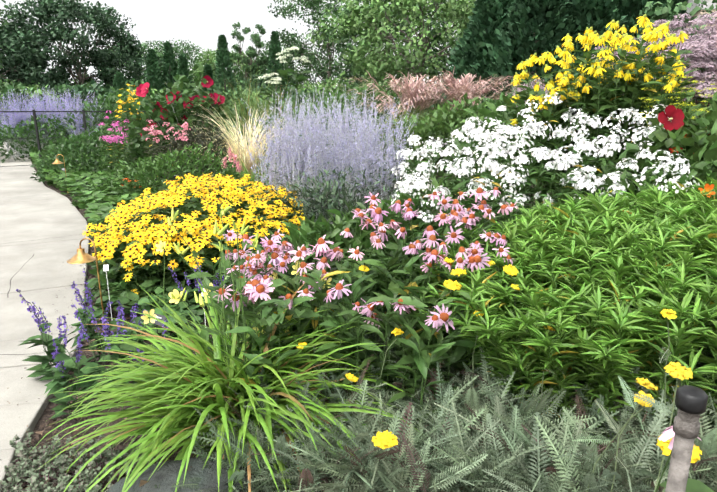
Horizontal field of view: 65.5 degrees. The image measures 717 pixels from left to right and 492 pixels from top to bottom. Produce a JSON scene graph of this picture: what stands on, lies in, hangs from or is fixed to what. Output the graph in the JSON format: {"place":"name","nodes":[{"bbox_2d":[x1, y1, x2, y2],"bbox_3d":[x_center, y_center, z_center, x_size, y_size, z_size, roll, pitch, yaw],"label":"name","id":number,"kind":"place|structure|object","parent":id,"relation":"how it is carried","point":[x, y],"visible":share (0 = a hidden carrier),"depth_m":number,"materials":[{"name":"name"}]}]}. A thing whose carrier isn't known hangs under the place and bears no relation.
{"place":"outdoors","nodes":[
{"label":"outdoors","id":0,"kind":"place"},
{"bbox_2d":[222,148,241,179],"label":"pink flowers","id":1,"kind":"object","parent":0,"point":[238,166],"depth_m":7.91,"materials":[{"name":"pink plant"}]},
{"bbox_2d":[0,0,469,92],"label":"sky","id":2,"kind":"structure","parent":0,"point":[200,22],"materials":[{"name":"white"}]},
{"bbox_2d":[152,104,319,181],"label":"variegated grass","id":3,"kind":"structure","parent":0,"point":[240,152],"depth_m":9.96,"materials":[{"name":"beige plant"}]},
{"bbox_2d":[247,161,306,201],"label":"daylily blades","id":4,"kind":"object","parent":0,"point":[275,180],"visible":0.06,"depth_m":8.24,"materials":[{"name":"green plant"}]},
{"bbox_2d":[0,110,713,491],"bbox_3d":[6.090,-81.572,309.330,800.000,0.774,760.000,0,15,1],"label":"ground","id":5,"kind":"structure","parent":0,"point":[50,412],"depth_m":2.95,"materials":[{"name":"green plant"}]},
{"bbox_2d":[0,142,89,490],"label":"concrete path","id":6,"kind":"structure","parent":5,"relation":"on","point":[44,277],"depth_m":5.02,"materials":[{"name":"beige concrete"}]},
{"bbox_2d":[0,195,79,459],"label":"path cracks","id":7,"kind":"object","parent":6,"relation":"on","point":[8,297],"visible":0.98,"depth_m":4.75,"materials":[{"name":"grey concrete"}]},
{"bbox_2d":[0,112,99,162],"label":"shrubs","id":8,"kind":"object","parent":5,"relation":"on","point":[19,133],"visible":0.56,"depth_m":14.41,"materials":[{"name":"green plant"}]},
{"bbox_2d":[0,86,102,157],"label":"lavender plants","id":9,"kind":"object","parent":5,"relation":"on","point":[35,107],"depth_m":14.89,"materials":[{"name":"purple plant"}]},
{"bbox_2d":[52,154,67,187],"bbox_3d":[-5.222,-1.234,9.729,0.187,0.733,0.187,9,18,31],"label":"path lamp","id":10,"kind":"object","parent":5,"relation":"on","point":[57,161],"visible":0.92,"depth_m":9.64,"materials":[{"name":"gold metal"}]},
{"bbox_2d":[16,269,141,421],"bbox_3d":[-1.588,0.520,3.178,0.611,0.652,0.898,-10,18,-34],"label":"salvia","id":11,"kind":"object","parent":5,"relation":"on","point":[57,383],"depth_m":3.13,"materials":[{"name":"green plant"}]},
{"bbox_2d":[0,429,162,491],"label":"ground cover plant","id":12,"kind":"object","parent":5,"relation":"on","point":[23,464],"depth_m":2.46,"materials":[{"name":"green plant"}]},
{"bbox_2d":[30,125,134,184],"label":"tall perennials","id":13,"kind":"object","parent":5,"relation":"on","point":[75,147],"visible":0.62,"depth_m":10.79,"materials":[{"name":"green plant"}]},
{"bbox_2d":[67,238,103,316],"bbox_3d":[-1.887,0.316,3.865,0.188,0.776,0.188,-12,19,-37],"label":"path lamp","id":14,"kind":"object","parent":5,"relation":"on","point":[81,256],"visible":0.79,"depth_m":3.77,"materials":[{"name":"gold metal"}]},
{"bbox_2d":[0,110,186,166],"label":"metal fence","id":15,"kind":"object","parent":5,"relation":"on","point":[36,126],"visible":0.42,"depth_m":12.43,"materials":[{"name":"black metal"}]},
{"bbox_2d":[28,146,178,237],"bbox_3d":[-5.192,-1.473,11.171,2.191,0.340,11.757,-9,17,-30],"label":"bed groundcover","id":16,"kind":"object","parent":5,"relation":"on","point":[98,210],"visible":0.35,"depth_m":8.84,"materials":[{"name":"green plant"}]},
{"bbox_2d":[48,81,166,157],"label":"greens","id":17,"kind":"object","parent":5,"relation":"on","point":[109,101],"visible":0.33,"depth_m":14.36,"materials":[{"name":"green plant"}]},
{"bbox_2d":[103,265,111,317],"bbox_3d":[-1.843,0.385,4.130,0.035,0.505,0.033,-4,16,-16],"label":"white label","id":18,"kind":"object","parent":5,"relation":"on","point":[105,267],"visible":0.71,"depth_m":4.07,"materials":[{"name":"white plastic"}]},
{"bbox_2d":[7,245,223,491],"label":"mulch chips","id":19,"kind":"object","parent":5,"relation":"on","point":[77,431],"visible":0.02,"depth_m":2.83,"materials":[{"name":"brown wood"}]},
{"bbox_2d":[99,117,133,177],"bbox_3d":[-4.260,-1.617,9.832,0.653,1.322,0.849,0,15,1],"label":"pink phlox","id":20,"kind":"object","parent":5,"relation":"on","point":[120,151],"depth_m":9.72,"materials":[{"name":"plant"}]},
{"bbox_2d":[99,110,128,143],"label":"pink flowers","id":21,"kind":"object","parent":20,"relation":"attached to","point":[115,124],"visible":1,"depth_m":9.67,"materials":[{"name":"pink plant"}]},
{"bbox_2d":[114,85,148,178],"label":"flowering plant","id":22,"kind":"object","parent":5,"relation":"on","point":[128,126],"depth_m":10.87,"materials":[{"name":"plant"}]},
{"bbox_2d":[115,84,141,121],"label":"yellow flowers","id":23,"kind":"object","parent":22,"relation":"attached to","point":[132,93],"visible":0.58,"depth_m":10.80,"materials":[{"name":"yellow plant"}]},
{"bbox_2d":[126,181,142,197],"bbox_3d":[-3.421,-0.808,8.404,0.475,0.498,0.761,0,15,1],"label":"helenium","id":24,"kind":"object","parent":5,"relation":"on","point":[133,186],"depth_m":8.39,"materials":[{"name":"plant"}]},
{"bbox_2d":[87,230,207,345],"bbox_3d":[-2.057,0.206,5.156,0.821,0.182,3.640,-7,16,-23],"label":"leafy plant","id":25,"kind":"object","parent":5,"relation":"on","point":[183,312],"visible":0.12,"depth_m":4.23,"materials":[{"name":"green plant"}]},
{"bbox_2d":[120,315,176,383],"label":"leaves","id":26,"kind":"object","parent":5,"relation":"on","point":[138,349],"depth_m":3.14,"materials":[{"name":"green plant"}]},
{"bbox_2d":[149,313,165,354],"bbox_3d":[-1.186,0.626,3.352,0.110,0.443,0.039,8,17,29],"label":"plant label","id":27,"kind":"object","parent":5,"relation":"on","point":[160,317],"visible":0.38,"depth_m":3.29,"materials":[{"name":"white plastic"}]},
{"bbox_2d":[142,127,191,186],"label":"flowering plant","id":28,"kind":"object","parent":5,"relation":"on","point":[169,148],"depth_m":9.14,"materials":[{"name":"green plant"}]},
{"bbox_2d":[143,119,190,142],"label":"pink flowers","id":29,"kind":"object","parent":28,"relation":"attached to","point":[161,132],"visible":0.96,"depth_m":9.12,"materials":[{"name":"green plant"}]},
{"bbox_2d":[83,139,250,204],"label":"plants","id":30,"kind":"object","parent":5,"relation":"on","point":[157,168],"visible":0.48,"depth_m":8.30,"materials":[{"name":"green plant"}]},
{"bbox_2d":[104,262,231,362],"bbox_3d":[-1.331,0.408,4.025,0.579,0.458,1.223,11,18,35],"label":"salvia","id":31,"kind":"object","parent":5,"relation":"on","point":[190,295],"depth_m":3.91,"materials":[{"name":"purple plant"}]},
{"bbox_2d":[114,64,235,182],"bbox_3d":[-3.503,-2.291,10.748,2.481,2.272,2.236,0,15,1],"label":"hibiscus","id":32,"kind":"object","parent":5,"relation":"on","point":[180,110],"depth_m":10.35,"materials":[{"name":"green plant"}]},
{"bbox_2d":[106,457,277,491],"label":"rock","id":33,"kind":"object","parent":5,"relation":"on","point":[165,476],"visible":0.54,"depth_m":2.11,"materials":[{"name":"grey stone"}]},
{"bbox_2d":[147,118,236,187],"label":"shrub","id":34,"kind":"object","parent":5,"relation":"on","point":[199,133],"visible":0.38,"depth_m":9.39,"materials":[{"name":"green plant"}]},
{"bbox_2d":[82,174,304,319],"bbox_3d":[-1.670,-0.283,5.951,2.181,0.922,3.654,0,15,1],"label":"foliage","id":35,"kind":"object","parent":5,"relation":"on","point":[204,252],"depth_m":4.85,"materials":[{"name":"green plant"}]},
{"bbox_2d":[82,173,304,293],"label":"black-eyed susan flowers","id":36,"kind":"object","parent":35,"relation":"attached to","point":[193,190],"visible":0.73,"depth_m":5.01,"materials":[{"name":"plant"}]},
{"bbox_2d":[86,174,303,276],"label":"flower centers","id":37,"kind":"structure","parent":35,"relation":"attached to","point":[140,236],"depth_m":5.10,"materials":[{"name":"brown plant"}]},
{"bbox_2d":[0,66,446,125],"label":"understory shrubs","id":38,"kind":"object","parent":5,"relation":"on","point":[84,89],"visible":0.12,"depth_m":35.96,"materials":[{"name":"green plant"}]},
{"bbox_2d":[122,258,334,420],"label":"plant stems","id":39,"kind":"object","parent":5,"relation":"on","point":[165,313],"visible":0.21,"depth_m":3.12,"materials":[{"name":"plant"}]},
{"bbox_2d":[141,241,331,336],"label":"daylily flowers","id":40,"kind":"object","parent":39,"relation":"attached to","point":[160,245],"visible":0.52,"depth_m":3.02,"materials":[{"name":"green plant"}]},
{"bbox_2d":[28,275,430,491],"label":"daylily","id":41,"kind":"object","parent":5,"relation":"on","point":[181,382],"depth_m":2.42,"materials":[{"name":"green plant"}]},
{"bbox_2d":[167,206,258,377],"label":"daylily stalks","id":42,"kind":"object","parent":41,"relation":"attached to","point":[215,231],"visible":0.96,"depth_m":2.52,"materials":[{"name":"green plant"}]},
{"bbox_2d":[196,151,278,190],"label":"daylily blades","id":43,"kind":"object","parent":5,"relation":"on","point":[253,176],"visible":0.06,"depth_m":8.40,"materials":[{"name":"plant"}]},
{"bbox_2d":[203,67,321,160],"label":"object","id":44,"kind":"structure","parent":5,"relation":"on","point":[247,113],"depth_m":12.57,"materials":[{"name":"green plant"}]},
{"bbox_2d":[225,78,313,147],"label":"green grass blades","id":45,"kind":"object","parent":5,"relation":"on","point":[263,106],"depth_m":12.25,"materials":[{"name":"green plant"}]},
{"bbox_2d":[234,105,311,176],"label":"greens","id":46,"kind":"object","parent":5,"relation":"on","point":[266,128],"visible":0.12,"depth_m":11.42,"materials":[{"name":"purple plant"}]},
{"bbox_2d":[258,46,313,122],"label":"white flowers","id":47,"kind":"object","parent":5,"relation":"on","point":[283,73],"depth_m":11.75,"materials":[{"name":"white plant"}]},
{"bbox_2d":[250,122,338,183],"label":"greens","id":48,"kind":"object","parent":5,"relation":"on","point":[288,159],"visible":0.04,"depth_m":10.13,"materials":[{"name":"purple plant"}]},
{"bbox_2d":[262,91,376,150],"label":"greens","id":49,"kind":"object","parent":5,"relation":"on","point":[349,97],"visible":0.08,"depth_m":11.41,"materials":[{"name":"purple plant"}]},
{"bbox_2d":[222,198,419,313],"bbox_3d":[-0.269,0.138,4.207,1.716,0.949,0.930,0,15,1],"label":"foliage","id":50,"kind":"object","parent":5,"relation":"on","point":[306,234],"visible":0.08,"depth_m":4.09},
{"bbox_2d":[242,162,402,243],"bbox_3d":[-0.410,-0.471,6.353,2.728,0.996,1.124,0,15,1],"label":"shrub","id":51,"kind":"object","parent":5,"relation":"on","point":[330,205],"visible":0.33,"depth_m":6.28,"materials":[{"name":"green plant"}]},
{"bbox_2d":[232,85,417,223],"bbox_3d":[-0.468,-1.115,7.082,2.397,1.776,2.681,0,15,1],"label":"russian sage","id":52,"kind":"object","parent":5,"relation":"on","point":[336,147],"depth_m":6.65,"materials":[{"name":"purple plant"}]},
{"bbox_2d":[289,76,424,131],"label":"greens","id":53,"kind":"object","parent":5,"relation":"on","point":[370,95],"visible":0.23,"depth_m":13.13,"materials":[{"name":"green plant"}]},
{"bbox_2d":[330,109,429,184],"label":"yellow green shrub","id":54,"kind":"object","parent":5,"relation":"on","point":[396,120],"visible":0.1,"depth_m":8.64,"materials":[{"name":"green plant"}]},
{"bbox_2d":[305,170,485,297],"bbox_3d":[0.268,0.037,4.293,1.785,1.169,0.940,0,15,1],"label":"foliage","id":55,"kind":"object","parent":5,"relation":"on","point":[402,198],"visible":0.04,"depth_m":4.09,"materials":[{"name":"green plant"}]},
{"bbox_2d":[346,93,451,169],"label":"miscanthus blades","id":56,"kind":"object","parent":5,"relation":"on","point":[401,120],"visible":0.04,"depth_m":9.05,"materials":[{"name":"green plant"}]},
{"bbox_2d":[112,0,688,117],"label":"evergreen trees","id":57,"kind":"object","parent":5,"relation":"on","point":[506,29],"visible":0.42,"depth_m":18.73,"materials":[{"name":"green plant"}]},
{"bbox_2d":[322,70,501,148],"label":"astilbe plumes","id":58,"kind":"object","parent":5,"relation":"on","point":[416,96],"visible":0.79,"depth_m":8.89,"materials":[{"name":"pink plant"}]},
{"bbox_2d":[372,92,494,183],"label":"greens","id":59,"kind":"object","parent":5,"relation":"on","point":[436,126],"visible":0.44,"depth_m":7.52,"materials":[{"name":"green plant"}]},
{"bbox_2d":[154,265,716,491],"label":"yarrow","id":60,"kind":"object","parent":5,"relation":"on","point":[497,447],"depth_m":2.19,"materials":[{"name":"green plant"}]},
{"bbox_2d":[274,257,701,462],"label":"yellow yarrow flowers","id":61,"kind":"object","parent":60,"relation":"attached to","point":[384,439],"visible":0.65,"depth_m":1.92,"materials":[{"name":"yellow plant"}]},
{"bbox_2d":[181,197,714,491],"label":"foliage","id":62,"kind":"object","parent":5,"relation":"on","point":[395,286],"depth_m":2.74,"materials":[{"name":"green plant"}]},
{"bbox_2d":[218,187,514,321],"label":"coneflower centers","id":63,"kind":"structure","parent":62,"relation":"attached to","point":[444,317],"depth_m":3.00,"materials":[{"name":"plant"}]},
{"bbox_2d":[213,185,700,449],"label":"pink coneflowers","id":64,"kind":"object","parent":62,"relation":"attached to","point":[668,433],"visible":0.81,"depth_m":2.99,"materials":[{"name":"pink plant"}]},
{"bbox_2d":[420,88,494,139],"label":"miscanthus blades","id":65,"kind":"object","parent":5,"relation":"on","point":[449,110],"depth_m":9.44,"materials":[{"name":"green plant"}]},
{"bbox_2d":[399,67,523,118],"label":"astilbe plumes","id":66,"kind":"object","parent":5,"relation":"on","point":[465,80],"visible":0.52,"depth_m":9.26,"materials":[{"name":"pink plant"}]},
{"bbox_2d":[401,190,547,268],"bbox_3d":[1.080,0.082,3.941,1.653,1.039,0.568,6,16,21],"label":"foliage","id":67,"kind":"object","parent":5,"relation":"on","point":[506,218],"depth_m":3.86,"materials":[{"name":"green plant"}]},
{"bbox_2d":[401,177,627,207],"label":"white phlox flowers","id":68,"kind":"object","parent":67,"relation":"attached to","point":[615,185],"visible":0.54,"depth_m":3.78,"materials":[{"name":"white plant"}]},
{"bbox_2d":[432,80,555,162],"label":"greens","id":69,"kind":"object","parent":5,"relation":"on","point":[500,101],"visible":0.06,"depth_m":7.89,"materials":[{"name":"green plant"}]},
{"bbox_2d":[396,110,676,261],"bbox_3d":[1.305,-0.272,4.287,2.455,1.538,1.593,6,16,21],"label":"white phlox","id":70,"kind":"object","parent":5,"relation":"on","point":[496,182],"depth_m":4.27,"materials":[{"name":"white plant"}]},
{"bbox_2d":[391,92,699,222],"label":"white phlox flowers","id":71,"kind":"object","parent":70,"relation":"attached to","point":[540,151],"visible":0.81,"depth_m":4.12,"materials":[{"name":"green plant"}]},
{"bbox_2d":[415,24,705,222],"bbox_3d":[1.998,-1.024,5.113,3.019,1.960,1.614,0,15,1],"label":"foliage","id":72,"kind":"object","parent":5,"relation":"on","point":[601,98],"depth_m":4.77,"materials":[{"name":"plant"}]},
{"bbox_2d":[510,16,688,125],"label":"yellow flowers","id":73,"kind":"object","parent":72,"relation":"attached to","point":[584,39],"visible":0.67,"depth_m":4.62,"materials":[{"name":"yellow plant"}]},
{"bbox_2d":[515,14,683,121],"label":"tall coneflower cones","id":74,"kind":"object","parent":72,"relation":"attached to","point":[611,54],"visible":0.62,"depth_m":4.62,"materials":[{"name":"plant"}]},
{"bbox_2d":[414,176,716,461],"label":"amsonia","id":75,"kind":"object","parent":5,"relation":"on","point":[550,225],"depth_m":2.48,"materials":[{"name":"green plant"}]},
{"bbox_2d":[570,108,581,151],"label":"white phlox flowers","id":76,"kind":"object","parent":5,"relation":"on","point":[573,111],"visible":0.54,"depth_m":4.69,"materials":[{"name":"plant"}]},
{"bbox_2d":[543,38,715,117],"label":"foliage","id":77,"kind":"object","parent":5,"relation":"on","point":[703,99],"depth_m":5.38,"materials":[{"name":"green plant"}]},
{"bbox_2d":[512,11,716,106],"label":"joe pye flowerheads","id":78,"kind":"object","parent":77,"relation":"attached to","point":[702,45],"visible":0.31,"depth_m":5.34,"materials":[{"name":"pink plant"}]},
{"bbox_2d":[555,119,716,210],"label":"foliage","id":79,"kind":"object","parent":5,"relation":"on","point":[693,171],"visible":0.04,"depth_m":3.56,"materials":[{"name":"green plant"}]},
{"bbox_2d":[603,91,716,195],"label":"hibiscus","id":80,"kind":"object","parent":5,"relation":"on","point":[697,129],"depth_m":3.74,"materials":[{"name":"plant"}]},
{"bbox_2d":[669,133,709,153],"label":"red daylily blooms","id":81,"kind":"object","parent":80,"relation":"attached to","point":[671,150],"visible":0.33,"depth_m":3.73,"materials":[{"name":"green plant"}]},
{"bbox_2d":[642,80,715,148],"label":"foliage","id":82,"kind":"object","parent":5,"relation":"on","point":[680,102],"depth_m":4.52,"materials":[{"name":"green plant"}]},
{"bbox_2d":[665,385,707,491],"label":"post","id":83,"kind":"object","parent":5,"relation":"on","point":[691,402],"visible":1,"depth_m":0.92,"materials":[{"name":"grey plastic"}]},
{"bbox_2d":[686,0,716,79],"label":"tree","id":84,"kind":"object","parent":5,"relation":"on","point":[697,13],"visible":0.08,"depth_m":15.35,"materials":[{"name":"green plant"}]},
{"bbox_2d":[0,0,716,110],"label":"tree","id":85,"kind":"object","parent":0,"point":[19,45],"depth_m":49.00,"materials":[{"name":"green plant"}]},
{"bbox_2d":[639,76,715,118],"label":"patrinia umbels","id":86,"kind":"object","parent":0,"point":[700,109],"visible":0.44,"depth_m":4.48,"materials":[{"name":"yellow plant"}]},
{"bbox_2d":[698,184,714,197],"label":"orange flower","id":87,"kind":"object","parent":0,"point":[707,187],"visible":0.85,"depth_m":3.08,"materials":[{"name":"orange plant"}]}
]}

